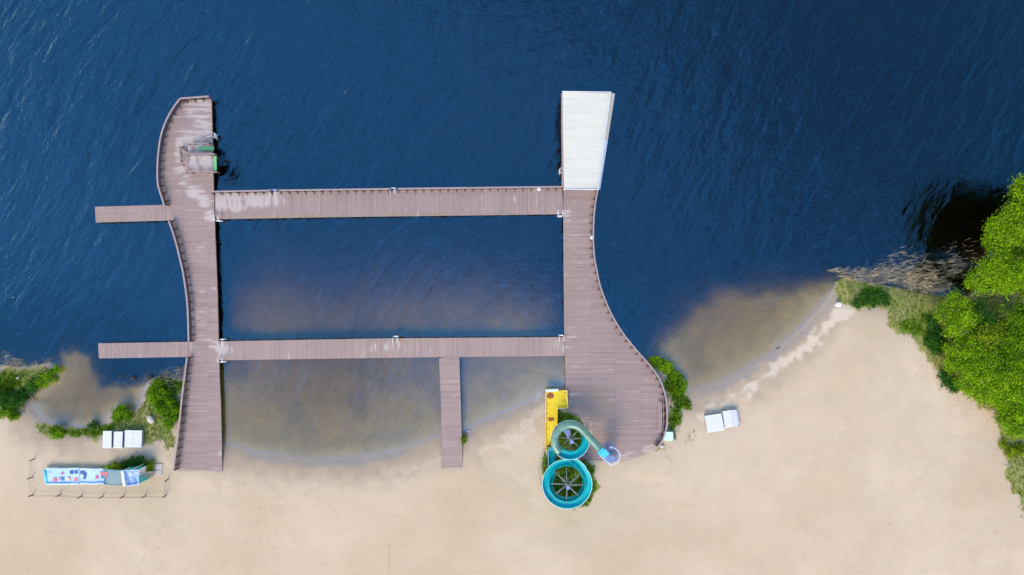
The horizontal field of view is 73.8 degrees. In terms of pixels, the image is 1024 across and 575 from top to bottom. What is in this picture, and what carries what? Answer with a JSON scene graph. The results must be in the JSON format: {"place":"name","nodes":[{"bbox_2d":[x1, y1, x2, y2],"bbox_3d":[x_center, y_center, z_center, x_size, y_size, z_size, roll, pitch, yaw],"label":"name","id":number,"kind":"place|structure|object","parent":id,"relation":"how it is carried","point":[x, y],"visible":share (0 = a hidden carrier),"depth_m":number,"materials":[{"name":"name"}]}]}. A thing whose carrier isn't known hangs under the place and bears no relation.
{"place":"outdoors","nodes":[
{"label":"outdoors","id":0,"kind":"place"},
{"bbox_2d":[0,366,47,416],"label":"grass","id":1,"kind":"structure","parent":0,"point":[6,383],"depth_m":99.39,"materials":[{"name":"green plant"}]},
{"bbox_2d":[0,0,1023,574],"bbox_3d":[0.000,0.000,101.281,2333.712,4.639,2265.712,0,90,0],"label":"ground","id":2,"kind":"structure","parent":0,"point":[768,164],"depth_m":102.85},
{"bbox_2d":[0,404,19,422],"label":"bush","id":3,"kind":"object","parent":2,"relation":"on","point":[10,416],"visible":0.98,"depth_m":98.62,"materials":[{"name":"green plant"}]},
{"bbox_2d":[0,387,31,412],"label":"bush","id":4,"kind":"object","parent":2,"relation":"on","point":[8,399],"visible":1,"depth_m":98.61,"materials":[{"name":"green plant"}]},
{"bbox_2d":[0,350,52,371],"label":"reeds","id":5,"kind":"object","parent":2,"relation":"on","point":[17,359],"visible":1,"depth_m":99.54,"materials":[{"name":"beige plant"}]},
{"bbox_2d":[24,376,41,395],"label":"bush","id":6,"kind":"object","parent":2,"relation":"on","point":[32,388],"visible":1,"depth_m":98.89,"materials":[{"name":"green plant"}]},
{"bbox_2d":[32,363,61,388],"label":"bush","id":7,"kind":"object","parent":2,"relation":"on","point":[46,377],"visible":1,"depth_m":99.18,"materials":[{"name":"green plant"}]},
{"bbox_2d":[48,425,65,440],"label":"bush","id":8,"kind":"object","parent":2,"relation":"on","point":[58,433],"visible":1,"depth_m":98.93,"materials":[{"name":"green plant"}]},
{"bbox_2d":[83,420,98,430],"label":"bush","id":9,"kind":"object","parent":2,"relation":"on","point":[93,425],"visible":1,"depth_m":99.31,"materials":[{"name":"green plant"}]},
{"bbox_2d":[44,464,154,485],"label":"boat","id":10,"kind":"object","parent":2,"relation":"on","point":[131,476],"visible":1,"depth_m":98.59,"materials":[{"name":"plastic"}]},
{"bbox_2d":[103,431,113,447],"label":"slatted platform","id":11,"kind":"structure","parent":2,"relation":"on","point":[108,436],"depth_m":98.53,"materials":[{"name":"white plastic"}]},
{"bbox_2d":[36,378,182,455],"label":"grass","id":12,"kind":"structure","parent":2,"relation":"on","point":[97,432],"depth_m":99.43,"materials":[{"name":"green plant"}]},
{"bbox_2d":[104,459,122,469],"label":"bush","id":13,"kind":"object","parent":2,"relation":"on","point":[114,466],"visible":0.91,"depth_m":98.41,"materials":[{"name":"green plant"}]},
{"bbox_2d":[113,431,124,447],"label":"slatted platform","id":14,"kind":"structure","parent":2,"relation":"on","point":[119,437],"depth_m":98.53,"materials":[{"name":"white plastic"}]},
{"bbox_2d":[110,404,133,421],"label":"bush","id":15,"kind":"object","parent":2,"relation":"on","point":[121,411],"visible":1,"depth_m":98.93,"materials":[{"name":"green plant"}]},
{"bbox_2d":[124,430,133,446],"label":"slatted platform","id":16,"kind":"structure","parent":2,"relation":"on","point":[128,436],"depth_m":98.53,"materials":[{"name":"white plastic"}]},
{"bbox_2d":[120,455,146,469],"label":"bush","id":17,"kind":"object","parent":2,"relation":"on","point":[134,462],"visible":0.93,"depth_m":98.42,"materials":[{"name":"green plant"}]},
{"bbox_2d":[95,205,172,223],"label":"jetty","id":18,"kind":"object","parent":2,"relation":"on","point":[119,214],"visible":1,"depth_m":99.21,"materials":[{"name":"brown wood"}]},
{"bbox_2d":[133,430,143,446],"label":"slatted platform","id":19,"kind":"structure","parent":2,"relation":"on","point":[138,437],"depth_m":98.53,"materials":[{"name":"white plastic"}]},
{"bbox_2d":[98,341,192,357],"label":"jetty","id":20,"kind":"object","parent":2,"relation":"on","point":[145,349],"visible":0.99,"depth_m":99.21,"materials":[{"name":"brown wood"}]},
{"bbox_2d":[144,458,155,476],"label":"bush","id":21,"kind":"object","parent":2,"relation":"on","point":[150,466],"visible":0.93,"depth_m":98.59,"materials":[{"name":"green plant"}]},
{"bbox_2d":[146,415,154,423],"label":"stone","id":22,"kind":"object","parent":2,"relation":"on","point":[150,418],"visible":1,"depth_m":98.99,"materials":[{"name":"white stone"}]},
{"bbox_2d":[143,378,169,398],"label":"bush","id":23,"kind":"object","parent":2,"relation":"on","point":[157,388],"visible":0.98,"depth_m":98.59,"materials":[{"name":"green plant"}]},
{"bbox_2d":[153,464,162,469],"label":"concrete slab","id":24,"kind":"structure","parent":2,"relation":"on","point":[159,467],"depth_m":99.08,"materials":[{"name":"white concrete"}]},
{"bbox_2d":[155,470,161,475],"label":"concrete slab","id":25,"kind":"structure","parent":2,"relation":"on","point":[158,472],"depth_m":99.08,"materials":[{"name":"white concrete"}]},
{"bbox_2d":[147,387,180,417],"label":"bush","id":26,"kind":"object","parent":2,"relation":"on","point":[166,402],"visible":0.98,"depth_m":98.53,"materials":[{"name":"green plant"}]},
{"bbox_2d":[160,406,183,431],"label":"bush","id":27,"kind":"object","parent":2,"relation":"on","point":[170,420],"visible":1,"depth_m":98.56,"materials":[{"name":"green plant"}]},
{"bbox_2d":[156,95,226,470],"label":"wooden pier","id":28,"kind":"structure","parent":2,"relation":"on","point":[190,197],"depth_m":99.22,"materials":[{"name":"brown wood"}]},
{"bbox_2d":[179,143,219,173],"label":"diving platform","id":29,"kind":"structure","parent":28,"relation":"on","point":[198,157],"depth_m":96.80,"materials":[{"name":"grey wood"}]},
{"bbox_2d":[207,132,218,139],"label":"pool ladder","id":30,"kind":"object","parent":28,"relation":"attached to","point":[215,136],"visible":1,"depth_m":99.32,"materials":[{"name":"silver metal"}]},
{"bbox_2d":[211,186,562,220],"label":"walkway","id":31,"kind":"structure","parent":2,"relation":"on","point":[232,205],"depth_m":99.21,"materials":[{"name":"brown wood"}]},
{"bbox_2d":[219,337,564,359],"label":"walkway","id":32,"kind":"structure","parent":2,"relation":"on","point":[388,348],"depth_m":99.22,"materials":[{"name":"brown wood"}]},
{"bbox_2d":[439,357,462,467],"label":"walkway","id":33,"kind":"structure","parent":2,"relation":"on","point":[451,420],"depth_m":99.21,"materials":[{"name":"brown wood"}]},
{"bbox_2d":[458,434,467,443],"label":"bush","id":34,"kind":"object","parent":2,"relation":"on","point":[463,439],"visible":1,"depth_m":99.18,"materials":[{"name":"green plant"}]},
{"bbox_2d":[538,444,542,486],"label":"curb","id":35,"kind":"object","parent":2,"relation":"on","point":[538,465],"visible":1,"depth_m":99.12,"materials":[{"name":"concrete"}]},
{"bbox_2d":[542,409,596,509],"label":"grass","id":36,"kind":"structure","parent":2,"relation":"on","point":[558,477],"depth_m":99.06,"materials":[{"name":"green plant"}]},
{"bbox_2d":[542,389,604,508],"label":"water slide","id":37,"kind":"object","parent":2,"relation":"on","point":[555,400],"visible":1,"depth_m":97.33,"materials":[{"name":"plastic"}]},
{"bbox_2d":[560,93,667,460],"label":"wooden pier","id":38,"kind":"structure","parent":2,"relation":"on","point":[615,389],"depth_m":99.22,"materials":[{"name":"brown wood"}]},
{"bbox_2d":[561,91,614,189],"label":"pavilion","id":39,"kind":"structure","parent":38,"relation":"on","point":[584,121],"depth_m":95.56,"materials":[{"name":"white paint"}]},
{"bbox_2d":[597,441,619,464],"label":"spiral staircase","id":40,"kind":"structure","parent":38,"relation":"on","point":[605,455],"depth_m":94.70,"materials":[{"name":"blue paint"}]},
{"bbox_2d":[659,401,663,430],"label":"bench","id":41,"kind":"object","parent":38,"relation":"on","point":[660,416],"visible":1,"depth_m":98.72,"materials":[{"name":"brown wood"}]},
{"bbox_2d":[648,355,681,381],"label":"bush","id":42,"kind":"object","parent":2,"relation":"on","point":[659,362],"visible":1,"depth_m":99.14,"materials":[{"name":"green plant"}]},
{"bbox_2d":[664,432,672,440],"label":"storage box","id":43,"kind":"object","parent":2,"relation":"on","point":[668,436],"visible":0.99,"depth_m":98.36,"materials":[{"name":"white plastic"}]},
{"bbox_2d":[658,367,691,448],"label":"grass","id":44,"kind":"structure","parent":2,"relation":"on","point":[680,404],"depth_m":99.27,"materials":[{"name":"green plant"}]},
{"bbox_2d":[673,373,689,395],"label":"bush","id":45,"kind":"object","parent":2,"relation":"on","point":[682,382],"visible":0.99,"depth_m":99.03,"materials":[{"name":"green plant"}]},
{"bbox_2d":[704,413,723,432],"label":"slatted platform","id":46,"kind":"structure","parent":2,"relation":"on","point":[714,423],"depth_m":98.53,"materials":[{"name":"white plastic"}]},
{"bbox_2d":[721,410,732,427],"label":"slatted platform","id":47,"kind":"structure","parent":2,"relation":"on","point":[728,419],"depth_m":98.53,"materials":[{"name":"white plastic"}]},
{"bbox_2d":[850,290,891,310],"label":"bush","id":48,"kind":"object","parent":2,"relation":"on","point":[875,298],"visible":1,"depth_m":98.62,"materials":[{"name":"green plant"}]},
{"bbox_2d":[836,244,1023,517],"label":"grass","id":49,"kind":"structure","parent":2,"relation":"on","point":[923,315],"depth_m":99.17,"materials":[{"name":"green plant"}]},
{"bbox_2d":[923,315,947,355],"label":"bush","id":50,"kind":"object","parent":2,"relation":"on","point":[935,343],"visible":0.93,"depth_m":98.31,"materials":[{"name":"green plant"}]},
{"bbox_2d":[936,369,959,394],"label":"bush","id":51,"kind":"object","parent":2,"relation":"on","point":[946,378],"visible":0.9,"depth_m":98.31,"materials":[{"name":"green plant"}]},
{"bbox_2d":[932,287,984,340],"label":"tree","id":52,"kind":"object","parent":2,"relation":"on","point":[958,308],"visible":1,"depth_m":95.52,"materials":[{"name":"green plant"}]},
{"bbox_2d":[939,331,990,380],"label":"tree","id":53,"kind":"object","parent":2,"relation":"on","point":[957,359],"visible":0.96,"depth_m":95.47,"materials":[{"name":"green plant"}]},
{"bbox_2d":[950,362,1004,407],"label":"tree","id":54,"kind":"object","parent":2,"relation":"on","point":[976,389],"visible":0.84,"depth_m":95.50,"materials":[{"name":"green plant"}]},
{"bbox_2d":[966,316,1010,360],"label":"tree","id":55,"kind":"object","parent":2,"relation":"on","point":[988,335],"visible":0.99,"depth_m":94.39,"materials":[{"name":"green plant"}]},
{"bbox_2d":[969,294,1007,333],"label":"tree","id":56,"kind":"object","parent":2,"relation":"on","point":[990,317],"visible":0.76,"depth_m":95.17,"materials":[{"name":"green plant"}]},
{"bbox_2d":[961,249,1023,300],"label":"tree","id":57,"kind":"object","parent":2,"relation":"on","point":[1003,274],"visible":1,"depth_m":91.66,"materials":[{"name":"green plant"}]},
{"bbox_2d":[965,328,1023,379],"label":"tree","id":58,"kind":"object","parent":2,"relation":"on","point":[1008,353],"visible":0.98,"depth_m":93.81,"materials":[{"name":"green plant"}]},
{"bbox_2d":[980,197,1023,255],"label":"tree","id":59,"kind":"object","parent":2,"relation":"on","point":[1007,234],"visible":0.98,"depth_m":91.09,"materials":[{"name":"green plant"}]},
{"bbox_2d":[984,362,1023,410],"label":"tree","id":60,"kind":"object","parent":2,"relation":"on","point":[1013,388],"visible":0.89,"depth_m":94.59,"materials":[{"name":"green plant"}]},
{"bbox_2d":[991,398,1023,440],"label":"tree","id":61,"kind":"object","parent":2,"relation":"on","point":[1014,416],"visible":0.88,"depth_m":96.04,"materials":[{"name":"green plant"}]},
{"bbox_2d":[997,299,1023,336],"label":"tree","id":62,"kind":"object","parent":2,"relation":"on","point":[1016,321],"visible":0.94,"depth_m":93.95,"materials":[{"name":"green plant"}]},
{"bbox_2d":[997,438,1023,459],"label":"bush","id":63,"kind":"object","parent":2,"relation":"on","point":[1018,448],"visible":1,"depth_m":98.51,"materials":[{"name":"green plant"}]},
{"bbox_2d":[1003,172,1023,221],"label":"tree","id":64,"kind":"object","parent":2,"relation":"on","point":[1018,187],"visible":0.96,"depth_m":89.67,"materials":[{"name":"green plant"}]},
{"bbox_2d":[1012,245,1023,259],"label":"tree","id":65,"kind":"object","parent":2,"relation":"on","point":[1021,252],"visible":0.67,"depth_m":94.80,"materials":[{"name":"green plant"}]},
{"bbox_2d":[1015,285,1023,298],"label":"tree","id":66,"kind":"object","parent":2,"relation":"on","point":[1022,293],"visible":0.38,"depth_m":93.44,"materials":[{"name":"green plant"}]},
{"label":"rope post","id":67,"kind":"object","parent":2,"relation":"on","visible":0},
{"bbox_2d":[28,466,165,497],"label":"rope","id":68,"kind":"object","parent":67,"relation":"attached to","point":[75,496],"visible":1,"depth_m":98.72,"materials":[{"name":"brown fabric"}]},
{"bbox_2d":[731,409,739,426],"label":"slatted platform","id":69,"kind":"structure","parent":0,"point":[735,417],"depth_m":98.64,"materials":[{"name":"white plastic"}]},
{"bbox_2d":[835,302,841,306],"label":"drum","id":70,"kind":"object","parent":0,"point":[838,304],"visible":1,"depth_m":98.85,"materials":[{"name":"white plastic"}]},
{"bbox_3d":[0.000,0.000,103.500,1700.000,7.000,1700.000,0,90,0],"label":"lake water","id":71,"kind":"structure","parent":0,"visible":0},
{"bbox_2d":[162,366,183,388],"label":"reeds","id":72,"kind":"object","parent":71,"relation":"in","point":[177,373],"visible":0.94,"depth_m":99.61,"materials":[{"name":"plant"}]},
{"bbox_2d":[828,246,963,296],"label":"reeds","id":73,"kind":"object","parent":71,"relation":"in","point":[904,281],"visible":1,"depth_m":99.50,"materials":[{"name":"beige plant"}]},
{"bbox_2d":[950,238,975,277],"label":"reeds","id":74,"kind":"object","parent":71,"relation":"in","point":[962,258],"visible":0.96,"depth_m":99.75,"materials":[{"name":"brown plant"}]}
]}

